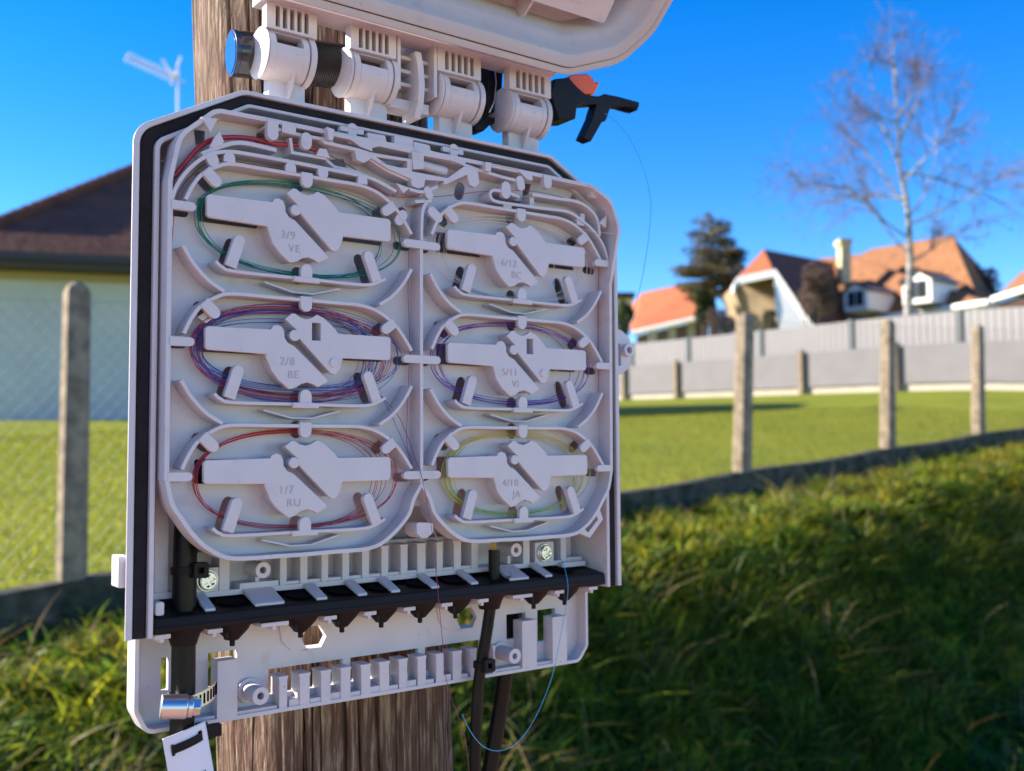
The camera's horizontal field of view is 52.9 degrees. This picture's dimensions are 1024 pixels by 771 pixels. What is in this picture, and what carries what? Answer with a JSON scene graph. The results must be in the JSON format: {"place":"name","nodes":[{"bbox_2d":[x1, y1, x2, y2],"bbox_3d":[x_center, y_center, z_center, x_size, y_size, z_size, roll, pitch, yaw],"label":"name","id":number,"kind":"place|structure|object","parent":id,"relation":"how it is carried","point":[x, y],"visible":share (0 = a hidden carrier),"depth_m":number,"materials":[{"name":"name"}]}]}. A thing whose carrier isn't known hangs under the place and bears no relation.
{"place":"outdoors","nodes":[
{"label":"outdoors","id":0,"kind":"place"},
{"bbox_2d":[0,437,1023,770],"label":"bank grass","id":1,"kind":"structure","parent":0,"point":[816,589],"depth_m":5.91,"materials":[{"name":"green plant"}]},
{"bbox_2d":[0,390,1023,770],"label":"ground","id":2,"kind":"structure","parent":0,"point":[858,398],"depth_m":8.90,"materials":[{"name":"green plant"}]},
{"bbox_2d":[0,164,131,420],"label":"hip roof house","id":3,"kind":"structure","parent":2,"relation":"on","point":[53,246],"depth_m":21.25,"materials":[{"name":"beige paint"}]},
{"bbox_2d":[124,52,184,111],"bbox_3d":[-8.499,-6.041,24.455,1.375,3.705,0.640,2,-4,-32],"label":"tv aerial","id":4,"kind":"object","parent":3,"relation":"attached to","point":[176,75],"visible":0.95,"depth_m":24.56,"materials":[{"name":"silver metal"}]},
{"bbox_2d":[192,0,452,770],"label":"wooden pole","id":5,"kind":"object","parent":2,"relation":"on","point":[410,730],"visible":0.16,"depth_m":0.67,"materials":[{"name":"brown wood"}]},
{"bbox_2d":[111,0,672,733],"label":"splice enclosure","id":6,"kind":"object","parent":5,"relation":"attached to","point":[349,588],"visible":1,"depth_m":0.61,"materials":[{"name":"grey plastic"}]},
{"bbox_2d":[166,459,205,770],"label":"incoming cable","id":7,"kind":"object","parent":6,"relation":"attached to","point":[183,659],"visible":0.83,"depth_m":0.54,"materials":[{"name":"black plastic"}]},
{"bbox_2d":[159,681,216,718],"bbox_3d":[-0.168,0.164,0.536,0.028,0.016,0.027,1,-4,-16],"label":"hose clamp","id":8,"kind":"object","parent":7,"relation":"attached to","point":[178,706],"visible":1,"depth_m":0.53,"materials":[{"name":"silver metal"}]},
{"bbox_2d":[162,721,221,770],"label":"cable tag","id":9,"kind":"object","parent":7,"relation":"attached to","point":[190,749],"visible":1,"depth_m":0.53,"materials":[{"name":"white plastic"}]},
{"bbox_2d":[170,562,208,578],"bbox_3d":[-0.172,0.097,0.544,0.016,0.008,0.018,2,-4,-37],"label":"cable tie","id":10,"kind":"object","parent":6,"relation":"attached to","point":[196,570],"visible":1,"depth_m":0.54,"materials":[{"name":"black plastic"}]},
{"bbox_2d":[198,313,210,322],"bbox_3d":[-0.160,-0.036,0.539,0.009,0.007,0.002,2,-4,-37],"label":"splice sleeve","id":11,"kind":"object","parent":6,"relation":"attached to","point":[203,316],"visible":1,"depth_m":0.54,"materials":[{"name":"white plastic"}]},
{"bbox_2d":[174,135,317,177],"bbox_3d":[-0.143,-0.122,0.561,0.084,0.030,0.007,2,-4,-36],"label":"red buffer tube","id":12,"kind":"object","parent":6,"relation":"attached to","point":[188,158],"visible":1,"depth_m":0.56,"materials":[{"name":"red plastic"}]},
{"bbox_2d":[225,29,363,88],"bbox_3d":[-0.130,-0.194,0.615,0.078,0.032,0.027,2,-4,-30],"label":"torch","id":13,"kind":"object","parent":6,"relation":"in","point":[239,51],"visible":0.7,"depth_m":0.60,"materials":[{"name":"black metal"}]},
{"bbox_2d":[192,429,397,528],"bbox_3d":[-0.117,0.052,0.570,0.123,0.055,0.007,2,-5,-37],"label":"fibre coil","id":14,"kind":"object","parent":6,"relation":"in","point":[197,465],"visible":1,"depth_m":0.57,"materials":[{"name":"red"}]},
{"bbox_2d":[189,303,401,402],"bbox_3d":[-0.117,-0.018,0.574,0.127,0.055,0.007,2,-4,-37],"label":"fibre coil","id":15,"kind":"object","parent":6,"relation":"in","point":[249,313],"visible":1,"depth_m":0.56,"materials":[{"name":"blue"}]},
{"bbox_2d":[194,180,401,278],"bbox_3d":[-0.117,-0.087,0.579,0.126,0.053,0.008,2,-4,-36],"label":"fibre coil","id":16,"kind":"object","parent":6,"relation":"in","point":[249,182],"visible":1,"depth_m":0.57,"materials":[{"name":"teal"}]},
{"bbox_2d":[329,155,355,169],"bbox_3d":[-0.094,-0.124,0.599,0.040,0.016,0.007,2,-4,-36],"label":"loose fibre","id":17,"kind":"object","parent":6,"relation":"on","point":[343,162],"visible":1,"depth_m":0.59,"materials":[{"name":"purple"}]},
{"bbox_2d":[169,160,598,448],"bbox_3d":[-0.057,-0.040,0.619,0.297,0.182,0.008,2,-4,-37],"label":"loose fibre","id":18,"kind":"object","parent":6,"relation":"attached to","point":[410,197],"visible":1,"depth_m":0.63,"materials":[{"name":"red plastic"}]},
{"bbox_2d":[379,393,411,484],"bbox_3d":[-0.070,0.029,0.604,0.025,0.059,0.002,2,-4,-37],"label":"loose fibre","id":19,"kind":"object","parent":6,"relation":"in","point":[401,438],"visible":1,"depth_m":0.61,"materials":[{"name":"red"}]},
{"bbox_2d":[406,248,411,469],"bbox_3d":[-0.062,-0.017,0.616,0.003,0.140,0.004,2,-4,-36],"label":"loose fibre","id":20,"kind":"object","parent":6,"relation":"in","point":[409,354],"visible":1,"depth_m":0.62,"materials":[{"name":"purple"}]},
{"bbox_2d":[380,395,468,767],"bbox_3d":[-0.045,0.145,0.611,0.072,0.277,0.014,3,-5,-43],"label":"loose fibre","id":21,"kind":"object","parent":6,"relation":"hanging from","point":[437,584],"visible":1,"depth_m":0.61,"materials":[{"name":"purple"}]},
{"bbox_2d":[472,68,502,134],"bbox_3d":[-0.019,-0.193,0.696,0.024,0.050,0.019,2,-4,-37],"label":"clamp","id":22,"kind":"object","parent":6,"relation":"attached to","point":[491,81],"visible":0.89,"depth_m":0.69,"materials":[{"name":"black metal"}]},
{"bbox_2d":[469,542,510,770],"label":"drop cable","id":23,"kind":"object","parent":6,"relation":"attached to","point":[494,573],"visible":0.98,"depth_m":0.66,"materials":[{"name":"black plastic"}]},
{"bbox_2d":[473,658,494,672],"bbox_3d":[-0.019,0.178,0.656,0.010,0.008,0.014,2,-4,-37],"label":"cable tie","id":24,"kind":"object","parent":23,"relation":"attached to","point":[486,665],"visible":1,"depth_m":0.65,"materials":[{"name":"black plastic"}]},
{"bbox_2d":[482,613,519,770],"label":"hanging cable","id":25,"kind":"object","parent":6,"relation":"hanging from","point":[498,717],"visible":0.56,"depth_m":0.72,"materials":[{"name":"black plastic"}]},
{"bbox_2d":[430,322,588,405],"bbox_3d":[0.001,-0.014,0.662,0.128,0.053,0.006,2,-4,-37],"label":"fibre coil","id":26,"kind":"object","parent":6,"relation":"in","point":[477,326],"visible":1,"depth_m":0.66,"materials":[{"name":"purple"}]},
{"bbox_2d":[431,215,590,300],"bbox_3d":[0.003,-0.082,0.667,0.128,0.054,0.007,2,-4,-37],"label":"fibre coil","id":27,"kind":"object","parent":6,"relation":"in","point":[496,295],"visible":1,"depth_m":0.66,"materials":[{"name":"white"}]},
{"bbox_2d":[441,431,583,504],"bbox_3d":[0.002,0.052,0.658,0.117,0.046,0.007,2,-4,-37],"label":"fibre coil","id":28,"kind":"object","parent":6,"relation":"in","point":[459,502],"visible":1,"depth_m":0.65,"materials":[{"name":"yellow"}]},
{"bbox_2d":[462,539,567,750],"bbox_3d":[0.009,0.166,0.658,0.022,0.126,0.096,-3,-5,40],"label":"loose fibre","id":29,"kind":"object","parent":6,"relation":"hanging from","point":[551,677],"visible":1,"depth_m":0.66,"materials":[{"name":"blue"}]},
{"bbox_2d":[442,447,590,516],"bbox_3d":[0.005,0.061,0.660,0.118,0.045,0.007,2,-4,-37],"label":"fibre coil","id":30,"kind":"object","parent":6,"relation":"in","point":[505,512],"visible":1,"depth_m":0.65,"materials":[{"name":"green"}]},
{"bbox_2d":[549,74,638,143],"bbox_3d":[0.057,-0.202,0.755,0.090,0.049,0.021,2,-4,-37],"label":"cable clamp","id":31,"kind":"object","parent":6,"relation":"attached to","point":[570,94],"visible":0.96,"depth_m":0.74,"materials":[{"name":"black plastic"}]},
{"bbox_2d":[604,113,650,334],"bbox_3d":[0.082,-0.076,0.748,0.048,0.253,0.009,1,-4,-18],"label":"loose fibre","id":32,"kind":"object","parent":31,"relation":"hanging from","point":[650,217],"visible":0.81,"depth_m":0.76,"materials":[{"name":"blue"}]},
{"bbox_2d":[0,282,1023,640],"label":"chain link fence","id":33,"kind":"object","parent":2,"relation":"on","point":[72,582],"visible":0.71,"depth_m":8.34,"materials":[{"name":"concrete"}]},
{"bbox_2d":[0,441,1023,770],"bbox_3d":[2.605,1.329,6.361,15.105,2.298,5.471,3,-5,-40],"label":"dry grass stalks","id":34,"kind":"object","parent":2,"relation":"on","point":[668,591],"visible":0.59,"depth_m":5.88,"materials":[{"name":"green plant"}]},
{"bbox_2d":[618,299,634,335],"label":"evergreen bush","id":35,"kind":"object","parent":2,"relation":"on","point":[625,311],"visible":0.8,"depth_m":71.62,"materials":[{"name":"green plant"}]},
{"bbox_2d":[618,292,634,304],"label":"pale house","id":36,"kind":"structure","parent":2,"relation":"on","point":[628,297],"depth_m":107.00,"materials":[{"name":"white paint"}]},
{"bbox_2d":[630,283,705,342],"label":"tiled bungalow","id":37,"kind":"object","parent":2,"relation":"on","point":[668,304],"visible":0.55,"depth_m":80.74,"materials":[{"name":"orange tile"}]},
{"bbox_2d":[649,322,695,341],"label":"window","id":38,"kind":"structure","parent":37,"relation":"in","point":[653,337],"depth_m":79.30,"materials":[{"name":"beige"}]},
{"bbox_2d":[693,287,717,336],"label":"evergreen bush","id":39,"kind":"object","parent":2,"relation":"on","point":[703,301],"visible":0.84,"depth_m":69.65,"materials":[{"name":"green plant"}]},
{"bbox_2d":[667,212,748,335],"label":"conifer","id":40,"kind":"object","parent":2,"relation":"on","point":[726,258],"visible":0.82,"depth_m":73.59,"materials":[{"name":"green plant"}]},
{"bbox_2d":[703,307,735,335],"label":"bare bush","id":41,"kind":"object","parent":2,"relation":"on","point":[723,319],"visible":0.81,"depth_m":65.63,"materials":[{"name":"brown plant"}]},
{"bbox_2d":[761,309,779,329],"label":"evergreen bush","id":42,"kind":"object","parent":2,"relation":"on","point":[768,319],"visible":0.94,"depth_m":61.68,"materials":[{"name":"green plant"}]},
{"bbox_2d":[722,249,846,333],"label":"gable house","id":43,"kind":"structure","parent":2,"relation":"on","point":[767,279],"depth_m":68.36,"materials":[{"name":"white paint"}]},
{"bbox_2d":[794,261,840,325],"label":"bare bush","id":44,"kind":"object","parent":2,"relation":"on","point":[818,293],"visible":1,"depth_m":59.61,"materials":[{"name":"brown plant"}]},
{"bbox_2d":[619,340,1023,399],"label":"screened low fence","id":45,"kind":"object","parent":2,"relation":"on","point":[766,370],"visible":0.61,"depth_m":29.15,"materials":[{"name":"concrete"}]},
{"bbox_2d":[619,307,1023,399],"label":"panel fence","id":46,"kind":"object","parent":2,"relation":"on","point":[1002,319],"visible":0.31,"depth_m":28.96,"materials":[{"name":"grey"}]},
{"bbox_2d":[746,1,1023,315],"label":"birch","id":47,"kind":"object","parent":2,"relation":"on","point":[908,300],"visible":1,"depth_m":39.94,"materials":[{"name":"white plant"}]},
{"bbox_2d":[818,236,999,320],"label":"dormer house","id":48,"kind":"structure","parent":2,"relation":"on","point":[872,282],"depth_m":74.19,"materials":[{"name":"orange tile"}]},
{"bbox_2d":[974,262,1002,294],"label":"bare bush","id":49,"kind":"object","parent":2,"relation":"on","point":[986,278],"visible":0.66,"depth_m":75.64,"materials":[{"name":"plant"}]},
{"bbox_2d":[990,271,1023,307],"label":"house","id":50,"kind":"structure","parent":2,"relation":"on","point":[1013,288],"depth_m":60.59,"materials":[{"name":"orange tile"}]},
{"bbox_2d":[0,0,1023,343],"label":"sky","id":51,"kind":"structure","parent":0,"point":[710,84],"materials":[{"name":"blue"}]}
]}

